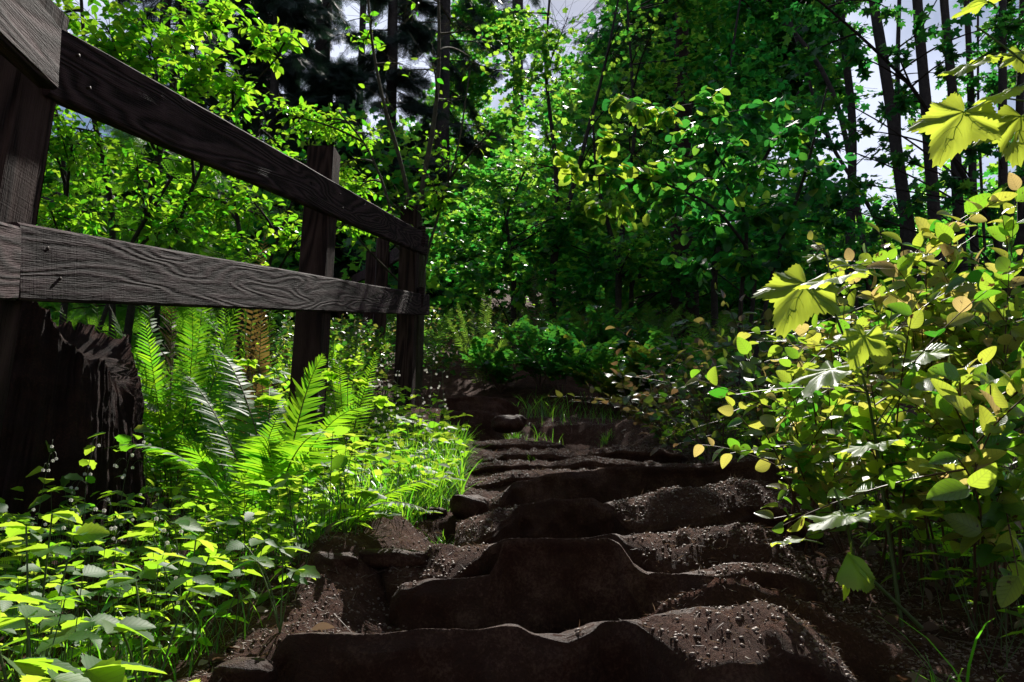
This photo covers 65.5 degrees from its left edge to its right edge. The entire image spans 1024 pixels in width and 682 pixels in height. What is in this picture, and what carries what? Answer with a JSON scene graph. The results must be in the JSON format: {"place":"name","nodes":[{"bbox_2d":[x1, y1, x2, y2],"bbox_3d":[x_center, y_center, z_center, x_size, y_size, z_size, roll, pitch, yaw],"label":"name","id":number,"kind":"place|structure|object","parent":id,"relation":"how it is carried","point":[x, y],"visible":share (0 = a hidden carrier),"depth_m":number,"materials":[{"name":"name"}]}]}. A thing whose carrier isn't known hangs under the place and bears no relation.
{"place":"outdoors","nodes":[
{"label":"outdoors","id":0,"kind":"place"},
{"bbox_2d":[0,384,679,681],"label":"grass","id":1,"kind":"structure","parent":0,"point":[428,498],"depth_m":2.61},
{"bbox_2d":[0,249,1023,681],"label":"ground","id":2,"kind":"structure","parent":0,"point":[860,651],"depth_m":1.84,"materials":[{"name":"soil"}]},
{"bbox_2d":[0,510,109,657],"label":"leafy plant","id":3,"kind":"object","parent":2,"relation":"on","point":[89,532],"visible":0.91,"depth_m":1.43,"materials":[{"name":"green plant"}]},
{"bbox_2d":[0,301,151,561],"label":"tree stump","id":4,"kind":"object","parent":2,"relation":"on","point":[71,390],"visible":0.56,"depth_m":2.82,"materials":[{"name":"brown wood"}]},
{"bbox_2d":[0,592,172,681],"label":"leafy plant","id":5,"kind":"object","parent":2,"relation":"on","point":[108,670],"visible":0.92,"depth_m":0.81,"materials":[{"name":"green plant"}]},
{"bbox_2d":[59,303,153,392],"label":"sword fern","id":6,"kind":"object","parent":2,"relation":"on","point":[98,321],"visible":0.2,"depth_m":4.33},
{"bbox_2d":[19,668,200,681],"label":"leafy plant","id":7,"kind":"object","parent":2,"relation":"on","point":[67,677],"visible":1,"depth_m":0.73,"materials":[{"name":"green plant"}]},
{"bbox_2d":[36,104,234,333],"bbox_3d":[-2.874,-0.720,5.603,1.506,3.313,2.487,12,-19,-38],"label":"buckthorn tree","id":8,"kind":"object","parent":2,"relation":"on","point":[62,212],"visible":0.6,"depth_m":5.10,"materials":[{"name":"green plant"}]},
{"bbox_2d":[75,0,228,358],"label":"conifer tree","id":9,"kind":"object","parent":2,"relation":"on","point":[151,16],"visible":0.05,"depth_m":21.71,"materials":[{"name":"green plant"}]},
{"bbox_2d":[87,571,232,681],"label":"leafy plant","id":10,"kind":"object","parent":2,"relation":"on","point":[139,625],"visible":0.98,"depth_m":1.15,"materials":[{"name":"green plant"}]},
{"bbox_2d":[38,126,290,397],"bbox_3d":[-2.846,-0.343,6.440,2.061,2.709,1.875,11,-19,-36],"label":"tree","id":11,"kind":"object","parent":2,"relation":"on","point":[178,166],"visible":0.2,"depth_m":6.35,"materials":[{"name":"green plant"}]},
{"bbox_2d":[109,305,241,506],"bbox_3d":[-1.597,0.160,3.642,0.636,1.174,0.524,0,-15,0],"label":"sword fern","id":12,"kind":"object","parent":2,"relation":"on","point":[158,400],"visible":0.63,"depth_m":3.61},
{"bbox_2d":[118,516,232,658],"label":"leafy plant","id":13,"kind":"object","parent":2,"relation":"on","point":[187,523],"visible":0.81,"depth_m":1.65,"materials":[{"name":"green plant"}]},
{"bbox_2d":[52,0,308,364],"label":"buckthorn tree","id":14,"kind":"object","parent":2,"relation":"on","point":[120,44],"visible":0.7,"depth_m":5.27,"materials":[{"name":"green plant"}]},
{"bbox_2d":[0,323,394,587],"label":"undergrowth","id":15,"kind":"object","parent":2,"relation":"on","point":[121,440],"visible":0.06,"depth_m":3.44,"materials":[{"name":"green plant"}]},
{"bbox_2d":[0,0,429,481],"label":"wooden fence","id":16,"kind":"object","parent":2,"relation":"on","point":[48,62],"visible":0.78,"depth_m":2.54,"materials":[{"name":"brown wood"}]},
{"bbox_2d":[145,106,314,377],"bbox_3d":[-2.025,-0.607,5.984,1.637,2.684,1.647,0,-15,0],"label":"buckthorn tree","id":17,"kind":"object","parent":2,"relation":"on","point":[237,214],"visible":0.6,"depth_m":5.88,"materials":[{"name":"green plant"}]},
{"bbox_2d":[178,378,286,555],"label":"sword fern","id":18,"kind":"object","parent":2,"relation":"on","point":[210,467],"visible":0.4,"depth_m":2.63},
{"bbox_2d":[106,345,369,555],"bbox_3d":[-0.897,0.282,2.464,0.631,0.787,1.334,13,-20,-40],"label":"sword fern","id":19,"kind":"object","parent":2,"relation":"on","point":[273,462],"visible":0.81,"depth_m":2.50,"materials":[{"name":"plant"}]},
{"bbox_2d":[0,384,476,681],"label":"ground cover","id":20,"kind":"object","parent":2,"relation":"on","point":[74,629],"visible":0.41,"depth_m":2.01,"materials":[{"name":"green plant"}]},
{"bbox_2d":[199,226,279,462],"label":"sword fern","id":21,"kind":"object","parent":2,"relation":"on","point":[257,387],"visible":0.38,"depth_m":3.99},
{"bbox_2d":[212,657,277,681],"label":"rock","id":22,"kind":"object","parent":2,"relation":"on","point":[246,669],"visible":1,"depth_m":1.29,"materials":[{"name":"stone"}]},
{"bbox_2d":[153,0,339,352],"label":"conifer tree","id":23,"kind":"object","parent":2,"relation":"on","point":[259,67],"visible":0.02,"depth_m":21.15,"materials":[{"name":"green plant"}]},
{"bbox_2d":[173,0,333,349],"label":"conifer tree","id":24,"kind":"object","parent":2,"relation":"on","point":[295,13],"visible":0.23,"depth_m":19.21,"materials":[{"name":"green plant"}]},
{"bbox_2d":[232,358,290,420],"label":"leafy plant","id":25,"kind":"object","parent":2,"relation":"on","point":[266,380],"visible":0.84,"depth_m":2.99,"materials":[{"name":"green plant"}]},
{"bbox_2d":[219,540,319,632],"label":"leafy plant","id":26,"kind":"object","parent":2,"relation":"on","point":[308,571],"visible":1,"depth_m":1.55,"materials":[{"name":"green plant"}]},
{"bbox_2d":[259,0,390,159],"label":"conifer tree","id":27,"kind":"object","parent":2,"relation":"on","point":[322,44],"visible":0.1,"depth_m":22.71,"materials":[{"name":"green plant"}]},
{"bbox_2d":[271,56,395,367],"bbox_3d":[-4.061,-2.744,18.354,3.273,8.314,3.453,0,-15,0],"label":"conifer tree","id":28,"kind":"object","parent":2,"relation":"on","point":[343,80],"visible":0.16,"depth_m":18.50,"materials":[{"name":"green plant"}]},
{"bbox_2d":[309,551,358,567],"bbox_3d":[-0.418,0.530,1.878,0.124,0.069,0.114,0,-15,0],"label":"rock","id":29,"kind":"object","parent":2,"relation":"on","point":[349,559],"visible":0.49,"depth_m":1.84,"materials":[{"name":"stone"}]},
{"bbox_2d":[297,466,401,532],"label":"leafy plant","id":30,"kind":"object","parent":2,"relation":"on","point":[317,470],"visible":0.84,"depth_m":2.06,"materials":[{"name":"green plant"}]},
{"bbox_2d":[325,327,379,445],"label":"sword fern","id":31,"kind":"object","parent":2,"relation":"on","point":[340,407],"visible":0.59,"depth_m":4.57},
{"bbox_2d":[331,0,397,168],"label":"conifer tree","id":32,"kind":"object","parent":2,"relation":"on","point":[361,19],"visible":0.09,"depth_m":30.18,"materials":[{"name":"green plant"}]},
{"bbox_2d":[319,358,411,480],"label":"leafy plant","id":33,"kind":"object","parent":2,"relation":"on","point":[380,401],"visible":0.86,"depth_m":3.55,"materials":[{"name":"green plant"}]},
{"bbox_2d":[256,0,518,393],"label":"buckthorn tree","id":34,"kind":"object","parent":2,"relation":"on","point":[310,124],"visible":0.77,"depth_m":7.70,"materials":[{"name":"green plant"}]},
{"bbox_2d":[359,548,427,568],"bbox_3d":[-0.292,0.529,1.933,0.190,0.049,0.112,0,-15,0],"label":"rock","id":35,"kind":"object","parent":2,"relation":"on","point":[380,558],"visible":0.7,"depth_m":1.89,"materials":[{"name":"stone"}]},
{"bbox_2d":[323,477,465,533],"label":"sword fern","id":36,"kind":"object","parent":2,"relation":"on","point":[371,505],"visible":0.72,"depth_m":2.11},
{"bbox_2d":[340,0,454,317],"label":"conifer tree","id":37,"kind":"object","parent":2,"relation":"on","point":[392,80],"visible":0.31,"depth_m":21.45,"materials":[{"name":"green plant"}]},
{"bbox_2d":[389,300,468,374],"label":"sword fern","id":38,"kind":"object","parent":2,"relation":"on","point":[440,331],"visible":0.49,"depth_m":8.30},
{"bbox_2d":[357,0,528,317],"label":"conifer tree","id":39,"kind":"object","parent":2,"relation":"on","point":[467,140],"visible":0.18,"depth_m":23.92,"materials":[{"name":"green plant"}]},
{"bbox_2d":[449,494,489,518],"bbox_3d":[-0.138,0.534,2.565,0.132,0.081,0.133,0,-15,0],"label":"rock","id":40,"kind":"object","parent":2,"relation":"on","point":[464,506],"visible":0.84,"depth_m":2.52,"materials":[{"name":"stone"}]},
{"bbox_2d":[447,410,509,441],"bbox_3d":[-0.246,0.746,5.718,0.468,0.458,0.374,0,-15,0],"label":"stone step","id":41,"kind":"object","parent":2,"relation":"on","point":[482,419],"visible":0.41,"depth_m":5.61,"materials":[{"name":"stone"}]},
{"bbox_2d":[445,287,514,390],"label":"sword fern","id":42,"kind":"object","parent":2,"relation":"on","point":[486,329],"visible":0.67,"depth_m":7.62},
{"bbox_2d":[440,396,519,420],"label":"stone step","id":43,"kind":"object","parent":2,"relation":"on","point":[502,406],"visible":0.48,"depth_m":6.20,"materials":[{"name":"stone"}]},
{"bbox_2d":[459,331,538,392],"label":"holly leaved shrub","id":44,"kind":"object","parent":2,"relation":"on","point":[502,371],"visible":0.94,"depth_m":7.27,"materials":[{"name":"green plant"}]},
{"bbox_2d":[491,415,526,432],"bbox_3d":[-0.018,0.563,5.391,0.245,0.128,0.229,0,-15,0],"label":"rock","id":45,"kind":"object","parent":2,"relation":"on","point":[508,423],"visible":1,"depth_m":5.31,"materials":[{"name":"stone"}]},
{"bbox_2d":[450,0,570,309],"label":"conifer tree","id":46,"kind":"object","parent":2,"relation":"on","point":[535,3],"visible":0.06,"depth_m":29.60,"materials":[{"name":"green plant"}]},
{"bbox_2d":[472,439,565,450],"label":"stone step","id":47,"kind":"object","parent":2,"relation":"on","point":[524,445],"visible":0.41,"depth_m":4.79,"materials":[{"name":"stone"}]},
{"bbox_2d":[423,152,617,348],"bbox_3d":[-0.019,-1.127,10.991,2.867,3.053,2.395,8,-17,-28],"label":"vine maple","id":48,"kind":"object","parent":2,"relation":"on","point":[462,263],"visible":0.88,"depth_m":10.83,"materials":[{"name":"green plant"}]},
{"bbox_2d":[493,315,560,388],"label":"holly leaved shrub","id":49,"kind":"object","parent":2,"relation":"on","point":[524,348],"visible":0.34,"depth_m":7.54,"materials":[{"name":"green plant"}]},
{"bbox_2d":[37,0,1023,362],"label":"woods","id":50,"kind":"object","parent":2,"relation":"on","point":[509,116],"visible":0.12,"depth_m":17.69,"materials":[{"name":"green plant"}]},
{"bbox_2d":[468,468,600,489],"bbox_3d":[0.158,0.687,3.464,0.747,0.264,0.397,0,-15,0],"label":"stone step","id":51,"kind":"object","parent":2,"relation":"on","point":[510,480],"visible":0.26,"depth_m":3.32,"materials":[{"name":"stone"}]},
{"bbox_2d":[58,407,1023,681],"bbox_3d":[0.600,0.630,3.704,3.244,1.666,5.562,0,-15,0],"label":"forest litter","id":52,"kind":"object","parent":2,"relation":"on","point":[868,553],"visible":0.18,"depth_m":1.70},
{"bbox_2d":[518,265,564,349],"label":"sword fern","id":53,"kind":"object","parent":2,"relation":"on","point":[534,310],"visible":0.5,"depth_m":8.69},
{"bbox_2d":[516,320,594,393],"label":"holly leaved shrub","id":54,"kind":"object","parent":2,"relation":"on","point":[540,364],"visible":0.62,"depth_m":7.00,"materials":[{"name":"green plant"}]},
{"bbox_2d":[271,600,852,681],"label":"stone step","id":55,"kind":"object","parent":2,"relation":"on","point":[635,650],"visible":0.91,"depth_m":1.33,"materials":[{"name":"stone"}]},
{"bbox_2d":[464,456,662,474],"bbox_3d":[0.266,0.684,3.811,1.052,0.248,0.424,0,-15,0],"label":"stone step","id":56,"kind":"object","parent":2,"relation":"on","point":[573,465],"visible":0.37,"depth_m":3.69,"materials":[{"name":"stone"}]},
{"bbox_2d":[475,0,676,347],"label":"vine maple","id":57,"kind":"object","parent":2,"relation":"on","point":[546,43],"visible":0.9,"depth_m":11.58,"materials":[{"name":"green plant"}]},
{"bbox_2d":[134,296,1023,403],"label":"undergrowth","id":58,"kind":"object","parent":2,"relation":"on","point":[285,332],"visible":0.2,"depth_m":9.27,"materials":[{"name":"green plant"}]},
{"bbox_2d":[476,444,686,463],"bbox_3d":[0.373,0.691,4.262,1.148,0.248,0.544,0,-15,0],"label":"stone step","id":59,"kind":"object","parent":2,"relation":"on","point":[659,455],"visible":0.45,"depth_m":4.07,"materials":[{"name":"stone"}]},
{"bbox_2d":[533,285,638,361],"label":"holly leaved shrub","id":60,"kind":"object","parent":2,"relation":"on","point":[592,325],"visible":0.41,"depth_m":8.03,"materials":[{"name":"green plant"}]},
{"bbox_2d":[548,328,633,410],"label":"holly leaved shrub","id":61,"kind":"object","parent":2,"relation":"on","point":[600,362],"visible":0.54,"depth_m":6.64,"materials":[{"name":"green plant"}]},
{"bbox_2d":[176,416,1023,681],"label":"pebbles","id":62,"kind":"object","parent":2,"relation":"on","point":[708,612],"visible":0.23,"depth_m":1.82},
{"bbox_2d":[378,523,833,612],"bbox_3d":[0.176,0.715,1.998,1.096,0.498,0.599,0,-15,0],"label":"stone step","id":63,"kind":"object","parent":2,"relation":"on","point":[483,562],"visible":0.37,"depth_m":1.90,"materials":[{"name":"stone"}]},
{"bbox_2d":[387,538,827,633],"bbox_3d":[0.204,0.725,1.786,0.974,0.549,0.255,0,-15,0],"label":"stone step","id":64,"kind":"object","parent":2,"relation":"on","point":[546,585],"visible":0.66,"depth_m":1.76,"materials":[{"name":"stone"}]},
{"bbox_2d":[568,342,677,416],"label":"holly leaved shrub","id":65,"kind":"object","parent":2,"relation":"on","point":[607,386],"visible":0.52,"depth_m":6.36,"materials":[{"name":"green plant"}]},
{"bbox_2d":[588,320,662,365],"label":"holly leaved shrub","id":66,"kind":"object","parent":2,"relation":"on","point":[635,336],"visible":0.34,"depth_m":7.97,"materials":[{"name":"green plant"}]},
{"bbox_2d":[579,319,691,373],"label":"holly leaved shrub","id":67,"kind":"object","parent":2,"relation":"on","point":[657,334],"visible":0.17,"depth_m":6.95,"materials":[{"name":"green plant"}]},
{"bbox_2d":[454,479,824,547],"bbox_3d":[0.370,0.609,2.469,1.078,0.363,0.538,0,-15,0],"label":"stone step","id":68,"kind":"object","parent":2,"relation":"on","point":[571,518],"visible":0.51,"depth_m":2.37,"materials":[{"name":"stone"}]},
{"bbox_2d":[548,338,731,445],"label":"salal shrub","id":69,"kind":"object","parent":2,"relation":"on","point":[638,418],"visible":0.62,"depth_m":4.78,"materials":[{"name":"green plant"}]},
{"bbox_2d":[489,456,797,511],"bbox_3d":[0.500,0.735,3.139,1.253,0.540,0.468,0,-15,0],"label":"stone step","id":70,"kind":"object","parent":2,"relation":"on","point":[602,485],"visible":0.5,"depth_m":3.05,"materials":[{"name":"stone"}]},
{"bbox_2d":[607,299,687,343],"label":"sword fern","id":71,"kind":"object","parent":2,"relation":"on","point":[638,326],"visible":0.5,"depth_m":9.21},
{"bbox_2d":[558,0,757,347],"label":"vine maple","id":72,"kind":"object","parent":2,"relation":"on","point":[632,261],"visible":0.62,"depth_m":10.89,"materials":[{"name":"green plant"}]},
{"bbox_2d":[621,346,722,413],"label":"holly leaved shrub","id":73,"kind":"object","parent":2,"relation":"on","point":[672,371],"visible":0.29,"depth_m":6.19,"materials":[{"name":"green plant"}]},
{"bbox_2d":[656,0,700,347],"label":"conifer tree","id":74,"kind":"object","parent":2,"relation":"on","point":[694,310],"visible":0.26,"depth_m":12.55,"materials":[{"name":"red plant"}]},
{"bbox_2d":[636,331,736,401],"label":"holly leaved shrub","id":75,"kind":"object","parent":2,"relation":"on","point":[689,339],"visible":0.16,"depth_m":6.78,"materials":[{"name":"green plant"}]},
{"bbox_2d":[511,220,882,340],"bbox_3d":[2.907,-0.862,11.387,5.895,2.457,3.263,0,-15,0],"label":"vine maple","id":76,"kind":"object","parent":2,"relation":"on","point":[688,283],"visible":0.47,"depth_m":10.88,"materials":[{"name":"green plant"}]},
{"bbox_2d":[604,282,804,462],"bbox_3d":[0.986,0.228,4.040,0.982,0.854,1.033,0,-15,0],"label":"salal shrub","id":77,"kind":"object","parent":2,"relation":"on","point":[714,403],"visible":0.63,"depth_m":4.07,"materials":[{"name":"green plant"}]},
{"bbox_2d":[553,85,856,414],"bbox_3d":[1.234,-0.667,5.065,2.293,2.515,0.713,7,-16,-24],"label":"hazel shrub","id":78,"kind":"object","parent":2,"relation":"on","point":[743,171],"visible":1,"depth_m":5.17,"materials":[{"name":"green plant"}]},
{"bbox_2d":[667,304,768,363],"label":"sword fern","id":79,"kind":"object","parent":2,"relation":"on","point":[687,316],"visible":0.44,"depth_m":8.15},
{"bbox_2d":[562,0,889,319],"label":"maple tree","id":80,"kind":"object","parent":2,"relation":"on","point":[784,73],"visible":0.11,"depth_m":18.97,"materials":[{"name":"green plant"}]},
{"bbox_2d":[663,0,882,339],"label":"vine maple","id":81,"kind":"object","parent":2,"relation":"on","point":[748,64],"visible":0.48,"depth_m":10.38,"materials":[{"name":"green plant"}]},
{"bbox_2d":[696,0,908,316],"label":"maple tree","id":82,"kind":"object","parent":2,"relation":"on","point":[883,139],"visible":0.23,"depth_m":14.33,"materials":[{"name":"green plant"}]},
{"bbox_2d":[685,315,921,553],"bbox_3d":[0.806,0.253,2.077,0.734,0.583,0.571,6,-16,-20],"label":"salal shrub","id":83,"kind":"object","parent":2,"relation":"on","point":[817,481],"visible":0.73,"depth_m":2.04,"materials":[{"name":"green plant"}]},
{"bbox_2d":[754,0,874,310],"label":"maple tree","id":84,"kind":"object","parent":2,"relation":"on","point":[804,41],"visible":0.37,"depth_m":13.52,"materials":[{"name":"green plant"}]},
{"bbox_2d":[673,227,979,468],"bbox_3d":[1.275,0.191,3.152,0.794,0.950,1.250,11,-19,-36],"label":"salal shrub","id":85,"kind":"object","parent":2,"relation":"on","point":[754,413],"visible":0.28,"depth_m":3.30,"materials":[{"name":"green plant"}]},
{"bbox_2d":[809,0,858,313],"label":"maple tree","id":86,"kind":"object","parent":2,"relation":"on","point":[846,73],"visible":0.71,"depth_m":14.64,"materials":[{"name":"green plant"}]},
{"bbox_2d":[649,386,1023,667],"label":"ground cover","id":87,"kind":"object","parent":2,"relation":"on","point":[940,574],"visible":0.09,"depth_m":1.92,"materials":[{"name":"green plant"}]},
{"bbox_2d":[751,245,951,627],"bbox_3d":[0.766,0.139,1.723,0.279,0.922,0.749,-14,-20,42],"label":"thimbleberry plant","id":88,"kind":"object","parent":2,"relation":"on","point":[793,296],"visible":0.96,"depth_m":1.67,"materials":[{"name":"green plant"}]},
{"bbox_2d":[737,230,974,533],"bbox_3d":[1.085,0.108,2.579,0.687,1.006,0.712,14,-20,-42],"label":"salal shrub","id":89,"kind":"object","parent":2,"relation":"on","point":[812,342],"visible":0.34,"depth_m":2.58,"materials":[{"name":"green plant"}]},
{"bbox_2d":[770,487,945,629],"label":"thimbleberry plant","id":90,"kind":"object","parent":2,"relation":"on","point":[854,573],"visible":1,"depth_m":1.39,"materials":[{"name":"green plant"}]},
{"bbox_2d":[784,0,945,287],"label":"maple tree","id":91,"kind":"object","parent":2,"relation":"on","point":[931,177],"visible":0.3,"depth_m":13.52,"materials":[{"name":"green plant"}]},
{"bbox_2d":[728,272,1023,584],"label":"salal shrub","id":92,"kind":"object","parent":2,"relation":"on","point":[912,376],"visible":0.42,"depth_m":1.79,"materials":[{"name":"green plant"}]},
{"bbox_2d":[759,0,1023,368],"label":"maple tree","id":93,"kind":"object","parent":2,"relation":"on","point":[964,185],"visible":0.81,"depth_m":8.40,"materials":[{"name":"green plant"}]},
{"bbox_2d":[772,356,1023,629],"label":"salal shrub","id":94,"kind":"object","parent":2,"relation":"on","point":[987,494],"visible":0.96,"depth_m":1.51,"materials":[{"name":"green plant"}]},
{"bbox_2d":[776,172,1023,470],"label":"salal shrub","id":95,"kind":"object","parent":2,"relation":"on","point":[997,309],"visible":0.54,"depth_m":2.53,"materials":[{"name":"green plant"}]},
{"bbox_2d":[780,192,1023,443],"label":"salal shrub","id":96,"kind":"object","parent":2,"relation":"on","point":[899,270],"visible":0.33,"depth_m":2.80,"materials":[{"name":"green plant"}]},
{"bbox_2d":[874,0,932,287],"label":"maple tree","id":97,"kind":"object","parent":2,"relation":"on","point":[883,114],"visible":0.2,"depth_m":16.07,"materials":[{"name":"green plant"}]},
{"bbox_2d":[820,0,990,310],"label":"maple tree","id":98,"kind":"object","parent":2,"relation":"on","point":[900,178],"visible":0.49,"depth_m":14.05,"materials":[{"name":"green plant"}]},
{"bbox_2d":[880,610,1003,681],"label":"grass tuft","id":99,"kind":"object","parent":2,"relation":"on","point":[969,662],"visible":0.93,"depth_m":1.28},
{"bbox_2d":[906,41,1017,265],"bbox_3d":[8.798,-4.122,14.607,4.614,9.004,1.310,4,-15,-14],"label":"maple tree","id":100,"kind":"object","parent":2,"relation":"on","point":[993,73],"visible":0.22,"depth_m":14.65,"materials":[{"name":"green plant"}]},
{"bbox_2d":[907,0,1023,168],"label":"maple tree","id":101,"kind":"object","parent":2,"relation":"on","point":[951,126],"visible":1,"depth_m":1.51,"materials":[{"name":"yellow plant"}]},
{"bbox_2d":[921,0,1023,287],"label":"maple tree","id":102,"kind":"object","parent":2,"relation":"on","point":[1020,111],"visible":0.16,"depth_m":14.02,"materials":[{"name":"green plant"}]},
{"bbox_2d":[924,0,1023,330],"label":"maple tree","id":103,"kind":"object","parent":2,"relation":"on","point":[958,210],"visible":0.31,"depth_m":13.91,"materials":[{"name":"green plant"}]},
{"bbox_2d":[953,0,1015,268],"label":"maple tree","id":104,"kind":"object","parent":2,"relation":"on","point":[980,162],"visible":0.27,"depth_m":15.39,"materials":[{"name":"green plant"}]},
{"bbox_2d":[960,0,1023,326],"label":"maple tree","id":105,"kind":"object","parent":2,"relation":"on","point":[971,93],"visible":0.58,"depth_m":14.33,"materials":[{"name":"green plant"}]},
{"bbox_2d":[967,0,1023,325],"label":"maple tree","id":106,"kind":"object","parent":2,"relation":"on","point":[1002,162],"visible":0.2,"depth_m":13.57,"materials":[{"name":"green plant"}]},
{"bbox_2d":[51,0,1018,238],"label":"sky","id":107,"kind":"structure","parent":0,"point":[865,166],"materials":[{"name":"white"}]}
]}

